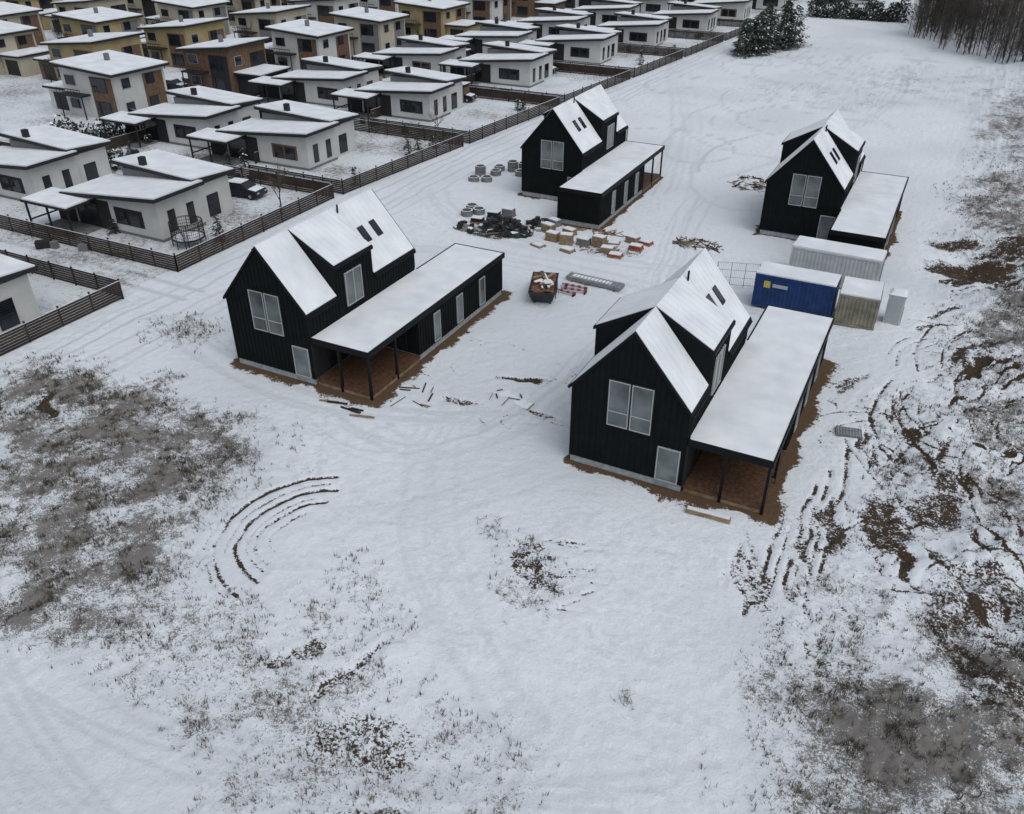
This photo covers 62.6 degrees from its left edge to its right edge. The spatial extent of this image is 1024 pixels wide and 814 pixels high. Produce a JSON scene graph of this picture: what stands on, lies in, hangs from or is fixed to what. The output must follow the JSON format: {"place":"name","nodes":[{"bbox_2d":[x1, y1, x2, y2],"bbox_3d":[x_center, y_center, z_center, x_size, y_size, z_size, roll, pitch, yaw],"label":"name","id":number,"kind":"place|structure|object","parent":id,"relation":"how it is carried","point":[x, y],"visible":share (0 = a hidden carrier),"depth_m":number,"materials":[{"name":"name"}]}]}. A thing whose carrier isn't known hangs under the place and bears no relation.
{"place":"outdoors","nodes":[
{"label":"outdoors","id":0,"kind":"place"},
{"bbox_2d":[0,1,45,45],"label":"two storey house","id":1,"kind":"structure","parent":0,"point":[20,14],"depth_m":153.00,"materials":[{"name":"beige concrete"}]},
{"bbox_2d":[0,20,49,76],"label":"two storey house","id":2,"kind":"structure","parent":0,"point":[20,50],"depth_m":132.54,"materials":[{"name":"paint"}]},
{"bbox_2d":[0,0,57,29],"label":"two storey house","id":3,"kind":"structure","parent":0,"point":[46,6],"depth_m":170.76,"materials":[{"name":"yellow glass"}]},
{"bbox_2d":[44,0,127,34],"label":"two storey house","id":4,"kind":"structure","parent":0,"point":[65,6],"depth_m":162.73,"materials":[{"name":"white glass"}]},
{"bbox_2d":[32,29,145,81],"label":"two storey house","id":5,"kind":"structure","parent":0,"point":[123,42],"depth_m":124.59,"materials":[{"name":"paint"}]},
{"bbox_2d":[126,0,158,23],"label":"two storey house","id":6,"kind":"structure","parent":0,"point":[147,8],"depth_m":175.57,"materials":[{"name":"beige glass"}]},
{"bbox_2d":[137,15,228,68],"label":"two storey house","id":7,"kind":"structure","parent":0,"point":[163,41],"depth_m":136.66,"materials":[{"name":"paint"}]},
{"bbox_2d":[144,0,230,34],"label":"two storey house","id":8,"kind":"structure","parent":0,"point":[170,10],"depth_m":160.05,"materials":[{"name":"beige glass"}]},
{"bbox_2d":[328,7,409,54],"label":"two storey house","id":9,"kind":"structure","parent":0,"point":[375,30],"depth_m":145.23,"materials":[{"name":"paint"}]},
{"bbox_2d":[254,189,501,352],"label":"roof snow","id":10,"kind":"structure","parent":0,"point":[375,320],"depth_m":53.70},
{"bbox_2d":[0,0,1023,813],"bbox_3d":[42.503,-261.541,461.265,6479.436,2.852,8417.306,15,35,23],"label":"snowy ground","id":11,"kind":"structure","parent":0,"point":[666,610],"depth_m":41.00,"materials":[{"name":"snow"}]},
{"bbox_2d":[0,254,40,333],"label":"white house","id":12,"kind":"structure","parent":11,"relation":"on","point":[18,304],"depth_m":58.30,"materials":[{"name":"paint"}]},
{"bbox_2d":[0,124,112,200],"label":"white house","id":13,"kind":"structure","parent":11,"relation":"on","point":[34,159],"depth_m":82.81,"materials":[{"name":"paint"}]},
{"bbox_2d":[0,249,123,355],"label":"slatted fence","id":14,"kind":"object","parent":11,"relation":"on","point":[115,292],"visible":0.91,"depth_m":60.84,"materials":[{"name":"brown wood"}]},
{"bbox_2d":[38,114,130,138],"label":"hedge","id":15,"kind":"object","parent":11,"relation":"on","point":[98,132],"visible":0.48,"depth_m":100.56,"materials":[{"name":"green plant"}]},
{"bbox_2d":[51,6,144,38],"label":"two storey house","id":16,"kind":"structure","parent":11,"relation":"on","point":[100,19],"depth_m":144.71,"materials":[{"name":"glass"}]},
{"bbox_2d":[42,50,169,119],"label":"two storey house","id":17,"kind":"structure","parent":11,"relation":"on","point":[99,84],"depth_m":108.50,"materials":[{"name":"paint"}]},
{"bbox_2d":[106,146,126,170],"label":"hedge","id":18,"kind":"object","parent":11,"relation":"on","point":[112,155],"visible":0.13,"depth_m":90.13,"materials":[{"name":"green plant"}]},
{"bbox_2d":[105,129,146,150],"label":"slatted fence","id":19,"kind":"object","parent":11,"relation":"on","point":[121,140],"visible":0.28,"depth_m":98.08,"materials":[{"name":"brown wood"}]},
{"bbox_2d":[20,149,235,251],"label":"white house","id":20,"kind":"structure","parent":11,"relation":"on","point":[149,194],"depth_m":74.44,"materials":[{"name":"paint"}]},
{"bbox_2d":[0,163,333,271],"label":"slatted fence","id":21,"kind":"object","parent":11,"relation":"on","point":[225,238],"visible":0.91,"depth_m":72.68,"materials":[{"name":"brown wood"}]},
{"bbox_2d":[165,77,189,88],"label":"parked car","id":22,"kind":"object","parent":11,"relation":"on","point":[174,83],"visible":0.56,"depth_m":122.73,"materials":[{"name":"paint"}]},
{"bbox_2d":[99,85,263,154],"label":"white house","id":23,"kind":"structure","parent":11,"relation":"on","point":[190,110],"depth_m":98.54,"materials":[{"name":"concrete"}]},
{"bbox_2d":[168,215,206,249],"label":"trampoline","id":24,"kind":"object","parent":11,"relation":"on","point":[197,235],"visible":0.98,"depth_m":71.68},
{"bbox_2d":[175,35,290,97],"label":"two storey house","id":25,"kind":"structure","parent":11,"relation":"on","point":[235,65],"depth_m":120.19,"materials":[{"name":"brown"}]},
{"bbox_2d":[228,177,267,199],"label":"parked car","id":26,"kind":"object","parent":11,"relation":"on","point":[249,189],"visible":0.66,"depth_m":82.14,"materials":[{"name":"paint"}]},
{"bbox_2d":[226,0,281,25],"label":"two storey house","id":27,"kind":"structure","parent":11,"relation":"on","point":[233,6],"depth_m":172.73,"materials":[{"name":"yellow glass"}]},
{"bbox_2d":[229,2,311,42],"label":"two storey house","id":28,"kind":"structure","parent":11,"relation":"on","point":[261,18],"depth_m":149.97,"materials":[{"name":"concrete"}]},
{"bbox_2d":[185,100,359,180],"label":"white house","id":29,"kind":"structure","parent":11,"relation":"on","point":[299,135],"depth_m":91.95,"materials":[{"name":"paint"}]},
{"bbox_2d":[266,155,287,206],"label":"bare tree","id":30,"kind":"object","parent":11,"relation":"on","point":[279,181],"visible":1,"depth_m":77.16,"materials":[{"name":"brown plant"}]},
{"bbox_2d":[264,19,353,71],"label":"two storey house","id":31,"kind":"structure","parent":11,"relation":"on","point":[292,43],"depth_m":132.80,"materials":[{"name":"paint"}]},
{"bbox_2d":[247,55,382,107],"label":"white house","id":32,"kind":"structure","parent":11,"relation":"on","point":[319,80],"depth_m":115.89,"materials":[{"name":"paint"}]},
{"bbox_2d":[290,0,358,23],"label":"two storey house","id":33,"kind":"structure","parent":11,"relation":"on","point":[319,10],"depth_m":164.40,"materials":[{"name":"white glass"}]},
{"bbox_2d":[319,399,374,417],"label":"scattered planks","id":34,"kind":"object","parent":11,"relation":"on","point":[352,409],"visible":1,"depth_m":49.95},
{"bbox_2d":[248,119,463,194],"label":"slatted fence","id":35,"kind":"object","parent":11,"relation":"on","point":[456,141],"visible":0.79,"depth_m":91.88,"materials":[{"name":"brown wood"}]},
{"bbox_2d":[239,290,500,384],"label":"plinth","id":36,"kind":"structure","parent":11,"relation":"on","point":[315,381],"depth_m":54.82,"materials":[{"name":"concrete"}]},
{"bbox_2d":[226,238,501,379],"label":"walls","id":37,"kind":"structure","parent":36,"relation":"on","point":[262,347],"depth_m":52.78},
{"bbox_2d":[223,190,504,358],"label":"roof","id":38,"kind":"structure","parent":37,"relation":"on","point":[396,334],"depth_m":51.77,"materials":[{"name":"black metal"}]},
{"bbox_2d":[247,264,485,378],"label":"window frames","id":39,"kind":"structure","parent":37,"relation":"attached to","point":[280,312],"depth_m":52.44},
{"bbox_2d":[248,266,484,376],"bbox_3d":[-9.278,-8.439,57.646,10.510,5.540,17.340,15,35,23],"label":"window glass","id":40,"kind":"object","parent":39,"relation":"in","point":[300,355],"visible":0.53,"depth_m":52.30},
{"bbox_2d":[318,339,420,400],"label":"porch deck","id":41,"kind":"structure","parent":36,"relation":"on","point":[376,374],"depth_m":52.81,"materials":[{"name":"brown wood"}]},
{"bbox_2d":[359,0,398,12],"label":"two storey house","id":42,"kind":"structure","parent":11,"relation":"on","point":[387,5],"depth_m":177.10,"materials":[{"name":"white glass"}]},
{"bbox_2d":[330,66,470,125],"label":"white house","id":43,"kind":"structure","parent":11,"relation":"on","point":[410,93],"depth_m":109.35,"materials":[{"name":"paint"}]},
{"bbox_2d":[352,34,471,80],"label":"white house","id":44,"kind":"structure","parent":11,"relation":"on","point":[423,52],"depth_m":131.17,"materials":[{"name":"paint"}]},
{"bbox_2d":[393,0,481,37],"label":"two storey house","id":45,"kind":"structure","parent":11,"relation":"on","point":[439,18],"depth_m":157.88,"materials":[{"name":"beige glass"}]},
{"bbox_2d":[449,220,475,233],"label":"rubble pile","id":46,"kind":"object","parent":11,"relation":"on","point":[463,225],"visible":1,"depth_m":75.33,"materials":[{"name":"concrete"}]},
{"bbox_2d":[370,86,559,143],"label":"slatted fence","id":47,"kind":"object","parent":11,"relation":"on","point":[552,102],"visible":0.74,"depth_m":107.85,"materials":[{"name":"brown wood"}]},
{"bbox_2d":[458,0,510,25],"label":"two storey house","id":48,"kind":"structure","parent":11,"relation":"on","point":[481,10],"depth_m":171.27,"materials":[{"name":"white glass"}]},
{"bbox_2d":[439,19,540,55],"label":"white house","id":49,"kind":"structure","parent":11,"relation":"on","point":[493,30],"depth_m":145.84,"materials":[{"name":"concrete"}]},
{"bbox_2d":[438,40,557,89],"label":"white house","id":50,"kind":"structure","parent":11,"relation":"on","point":[507,63],"depth_m":126.36,"materials":[{"name":"paint"}]},
{"bbox_2d":[474,215,541,238],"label":"debris pile","id":51,"kind":"object","parent":11,"relation":"on","point":[507,226],"visible":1,"depth_m":74.40,"materials":[{"name":"metal"}]},
{"bbox_2d":[489,389,533,410],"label":"timber offcuts","id":52,"kind":"object","parent":11,"relation":"on","point":[518,399],"visible":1,"depth_m":51.24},
{"bbox_2d":[0,270,1023,804],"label":"dry weeds","id":53,"kind":"object","parent":11,"relation":"on","point":[168,566],"visible":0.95,"depth_m":37.59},
{"bbox_2d":[526,216,548,226],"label":"debris pile","id":54,"kind":"object","parent":11,"relation":"on","point":[536,221],"visible":0.64,"depth_m":76.17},
{"bbox_2d":[528,271,558,303],"bbox_3d":[2.377,-8.915,63.085,2.000,1.374,3.800,4,33,6],"label":"waste skip","id":55,"kind":"object","parent":11,"relation":"on","point":[543,286],"visible":1,"depth_m":62.29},
{"bbox_2d":[506,6,593,38],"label":"white house","id":56,"kind":"structure","parent":11,"relation":"on","point":[547,20],"depth_m":159.81,"materials":[{"name":"concrete"}]},
{"bbox_2d":[469,61,630,103],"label":"slatted fence","id":57,"kind":"object","parent":11,"relation":"on","point":[624,76],"visible":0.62,"depth_m":127.19,"materials":[{"name":"brown wood"}]},
{"bbox_2d":[544,229,559,242],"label":"loaded pallet","id":58,"kind":"object","parent":11,"relation":"on","point":[552,235],"visible":0.92,"depth_m":72.74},
{"bbox_2d":[559,232,573,245],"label":"loaded pallet","id":59,"kind":"object","parent":11,"relation":"on","point":[566,238],"visible":0.99,"depth_m":71.97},
{"bbox_2d":[518,23,621,64],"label":"white house","id":60,"kind":"structure","parent":11,"relation":"on","point":[578,42],"depth_m":141.16,"materials":[{"name":"paint"}]},
{"bbox_2d":[565,0,594,8],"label":"two storey house","id":61,"kind":"structure","parent":11,"relation":"on","point":[571,4],"depth_m":197.17,"materials":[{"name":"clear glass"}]},
{"bbox_2d":[523,190,641,228],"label":"plinth","id":62,"kind":"structure","parent":11,"relation":"on","point":[577,223],"depth_m":78.72,"materials":[{"name":"concrete"}]},
{"bbox_2d":[521,103,644,224],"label":"walls","id":63,"kind":"structure","parent":62,"relation":"on","point":[536,178],"depth_m":79.75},
{"bbox_2d":[540,123,638,213],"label":"window frames","id":64,"kind":"structure","parent":63,"relation":"attached to","point":[552,142],"depth_m":79.92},
{"bbox_2d":[541,124,638,212],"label":"window glass","id":65,"kind":"object","parent":64,"relation":"in","point":[557,151],"visible":0.41,"depth_m":79.93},
{"bbox_2d":[520,88,664,197],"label":"roof","id":66,"kind":"structure","parent":63,"relation":"on","point":[613,186],"depth_m":79.22,"materials":[{"name":"black metal"}]},
{"bbox_2d":[642,151,662,191],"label":"porch deck","id":67,"kind":"structure","parent":62,"relation":"on","point":[651,178],"depth_m":86.59,"materials":[{"name":"brown wood"}]},
{"bbox_2d":[575,235,591,246],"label":"loaded pallet","id":68,"kind":"object","parent":11,"relation":"on","point":[581,240],"visible":1,"depth_m":71.95,"materials":[{"name":"concrete"}]},
{"bbox_2d":[566,271,624,291],"bbox_3d":[6.435,-9.693,65.195,4.601,0.425,1.100,17,36,25],"label":"steel profile stack","id":69,"kind":"object","parent":11,"relation":"on","point":[593,280],"visible":1,"depth_m":64.97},
{"bbox_2d":[573,227,624,237],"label":"timber offcuts","id":70,"kind":"object","parent":11,"relation":"on","point":[604,231],"visible":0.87,"depth_m":74.75,"materials":[{"name":"brown wood"}]},
{"bbox_2d":[591,233,606,247],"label":"loaded pallet","id":71,"kind":"object","parent":11,"relation":"on","point":[599,240],"visible":0.82,"depth_m":71.58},
{"bbox_2d":[565,0,642,25],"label":"white house","id":72,"kind":"structure","parent":11,"relation":"on","point":[603,11],"depth_m":173.45,"materials":[{"name":"concrete"}]},
{"bbox_2d":[553,44,682,77],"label":"slatted fence","id":73,"kind":"object","parent":11,"relation":"on","point":[673,54],"visible":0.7,"depth_m":140.90,"materials":[{"name":"brown wood"}]},
{"bbox_2d":[588,10,672,46],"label":"white house","id":74,"kind":"structure","parent":11,"relation":"on","point":[639,28],"depth_m":154.56,"materials":[{"name":"paint"}]},
{"bbox_2d":[629,0,678,13],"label":"white house","id":75,"kind":"structure","parent":11,"relation":"on","point":[650,6],"depth_m":186.60,"materials":[{"name":"paint"}]},
{"bbox_2d":[618,29,723,56],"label":"slatted fence","id":76,"kind":"object","parent":11,"relation":"on","point":[711,37],"visible":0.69,"depth_m":156.37,"materials":[{"name":"brown wood"}]},
{"bbox_2d":[570,450,784,490],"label":"plinth","id":77,"kind":"structure","parent":11,"relation":"on","point":[623,472],"depth_m":44.55,"materials":[{"name":"concrete"}]},
{"bbox_2d":[569,313,827,485],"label":"walls","id":78,"kind":"structure","parent":77,"relation":"on","point":[594,437],"depth_m":42.98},
{"bbox_2d":[567,258,834,468],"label":"roof","id":79,"kind":"structure","parent":78,"relation":"on","point":[728,452],"depth_m":42.10,"materials":[{"name":"black metal"}]},
{"bbox_2d":[606,344,822,484],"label":"window frames","id":80,"kind":"structure","parent":78,"relation":"attached to","point":[630,400],"depth_m":42.76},
{"bbox_2d":[608,348,820,482],"bbox_3d":[11.621,-2.678,48.575,10.510,5.540,17.340,15,35,23],"label":"window glass","id":81,"kind":"object","parent":80,"relation":"in","point":[667,465],"visible":0.42,"depth_m":42.50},
{"bbox_2d":[683,450,785,514],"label":"porch deck","id":82,"kind":"structure","parent":77,"relation":"on","point":[718,478],"depth_m":43.47,"materials":[{"name":"brown wood"}]},
{"bbox_2d":[643,0,721,37],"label":"white house","id":83,"kind":"structure","parent":11,"relation":"on","point":[685,15],"depth_m":167.50,"materials":[{"name":"paint"}]},
{"bbox_2d":[672,236,723,252],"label":"brushwood pile","id":84,"kind":"object","parent":11,"relation":"on","point":[697,243],"visible":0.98,"depth_m":71.85,"materials":[{"name":"brown plant"}]},
{"bbox_2d":[642,13,755,40],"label":"slatted fence","id":85,"kind":"object","parent":11,"relation":"on","point":[728,22],"visible":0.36,"depth_m":164.51,"materials":[{"name":"brown wood"}]},
{"bbox_2d":[685,505,730,523],"bbox_3d":[9.709,5.378,41.691,2.200,0.420,0.300,13,35,20],"label":"timber step","id":86,"kind":"object","parent":11,"relation":"on","point":[708,514],"visible":1,"depth_m":41.56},
{"bbox_2d":[692,0,752,21],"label":"white house","id":87,"kind":"structure","parent":11,"relation":"on","point":[737,9],"depth_m":180.02,"materials":[{"name":"paint"}]},
{"bbox_2d":[718,262,760,287],"bbox_3d":[17.258,-10.072,64.347,3.188,2.013,0.057,6,33,9],"label":"site fence","id":88,"kind":"object","parent":11,"relation":"on","point":[741,273],"visible":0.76,"depth_m":64.24,"materials":[{"name":"metal"}]},
{"bbox_2d":[728,20,761,57],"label":"spruce tree","id":89,"kind":"object","parent":11,"relation":"on","point":[747,39],"visible":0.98,"depth_m":144.70,"materials":[{"name":"green plant"}]},
{"bbox_2d":[729,175,766,191],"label":"brushwood pile","id":90,"kind":"object","parent":11,"relation":"on","point":[749,182],"visible":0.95,"depth_m":85.68,"materials":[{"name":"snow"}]},
{"bbox_2d":[745,11,777,55],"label":"spruce tree","id":91,"kind":"object","parent":11,"relation":"on","point":[760,33],"visible":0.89,"depth_m":145.15,"materials":[{"name":"green plant"}]},
{"bbox_2d":[756,8,783,51],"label":"spruce tree","id":92,"kind":"object","parent":11,"relation":"on","point":[771,14],"visible":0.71,"depth_m":147.79,"materials":[{"name":"green plant"}]},
{"bbox_2d":[752,0,787,11],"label":"white house","id":93,"kind":"structure","parent":11,"relation":"on","point":[760,4],"depth_m":194.91,"materials":[{"name":"paint"}]},
{"bbox_2d":[759,229,798,239],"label":"plinth","id":94,"kind":"structure","parent":11,"relation":"on","point":[778,234],"depth_m":73.79,"materials":[{"name":"concrete"}]},
{"bbox_2d":[759,131,892,249],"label":"walls","id":95,"kind":"structure","parent":94,"relation":"on","point":[779,214],"depth_m":71.82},
{"bbox_2d":[764,125,908,242],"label":"roof","id":96,"kind":"structure","parent":95,"relation":"on","point":[858,236],"depth_m":69.73,"materials":[{"name":"black metal"}]},
{"bbox_2d":[787,153,895,249],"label":"window frames","id":97,"kind":"structure","parent":95,"relation":"attached to","point":[821,177],"depth_m":71.09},
{"bbox_2d":[789,155,860,238],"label":"window glass","id":98,"kind":"object","parent":97,"relation":"in","point":[812,190],"visible":0.32,"depth_m":71.11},
{"bbox_2d":[770,0,798,49],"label":"spruce tree","id":99,"kind":"object","parent":11,"relation":"on","point":[786,11],"visible":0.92,"depth_m":149.90,"materials":[{"name":"green plant"}]},
{"bbox_2d":[780,5,811,48],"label":"spruce tree","id":100,"kind":"object","parent":11,"relation":"on","point":[799,40],"visible":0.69,"depth_m":151.88,"materials":[{"name":"green plant"}]},
{"bbox_2d":[751,261,841,316],"bbox_3d":[20.649,-8.466,61.187,5.642,2.690,2.312,15,35,23],"label":"blue shipping container","id":101,"kind":"object","parent":11,"relation":"on","point":[798,288],"visible":0.91,"depth_m":60.29,"materials":[{"name":"metal"}]},
{"bbox_2d":[789,235,886,287],"bbox_3d":[25.076,-11.003,65.089,6.642,2.790,2.400,16,36,24],"label":"shipping container","id":102,"kind":"object","parent":11,"relation":"on","point":[843,260],"visible":0.69,"depth_m":64.03,"materials":[{"name":"metal"}]},
{"bbox_2d":[835,425,862,439],"bbox_3d":[19.152,1.430,47.846,1.400,0.200,0.900,8,33,13],"label":"drain grate","id":103,"kind":"object","parent":11,"relation":"on","point":[843,431],"visible":1,"depth_m":47.73,"materials":[{"name":"metal"}]},
{"bbox_2d":[834,276,884,330],"bbox_3d":[24.562,-7.320,59.569,2.742,2.490,3.200,14,35,21],"label":"grey container","id":104,"kind":"object","parent":11,"relation":"on","point":[859,302],"visible":0.98,"depth_m":58.46,"materials":[{"name":"metal"}]},
{"bbox_2d":[805,0,914,22],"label":"hedge","id":105,"kind":"object","parent":11,"relation":"on","point":[857,13],"visible":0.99,"depth_m":181.63,"materials":[{"name":"green plant"}]},
{"bbox_2d":[883,288,908,324],"bbox_3d":[26.967,-7.079,59.198,1.180,2.420,1.180,15,35,23],"label":"portable toilet","id":106,"kind":"object","parent":11,"relation":"on","point":[894,310],"visible":1,"depth_m":58.69,"materials":[{"name":"grey plastic"}]},
{"bbox_2d":[901,0,1023,63],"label":"forest","id":107,"kind":"object","parent":11,"relation":"on","point":[974,11],"visible":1,"depth_m":149.99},
{"bbox_2d":[0,150,1023,813],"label":"dry grass","id":108,"kind":"structure","parent":0,"point":[184,470],"depth_m":38.67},
{"bbox_2d":[511,0,566,17],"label":"two storey house","id":109,"kind":"structure","parent":0,"point":[523,8],"depth_m":184.57,"materials":[{"name":"brown wood"}]},
{"bbox_2d":[526,84,662,193],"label":"roof snow","id":110,"kind":"structure","parent":0,"point":[601,175],"depth_m":80.77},
{"bbox_2d":[571,248,832,460],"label":"roof snow","id":111,"kind":"structure","parent":0,"point":[751,408],"depth_m":44.59,"materials":[{"name":"snow"}]},
{"bbox_2d":[768,109,907,237],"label":"roof snow","id":112,"kind":"structure","parent":0,"point":[869,205],"depth_m":71.84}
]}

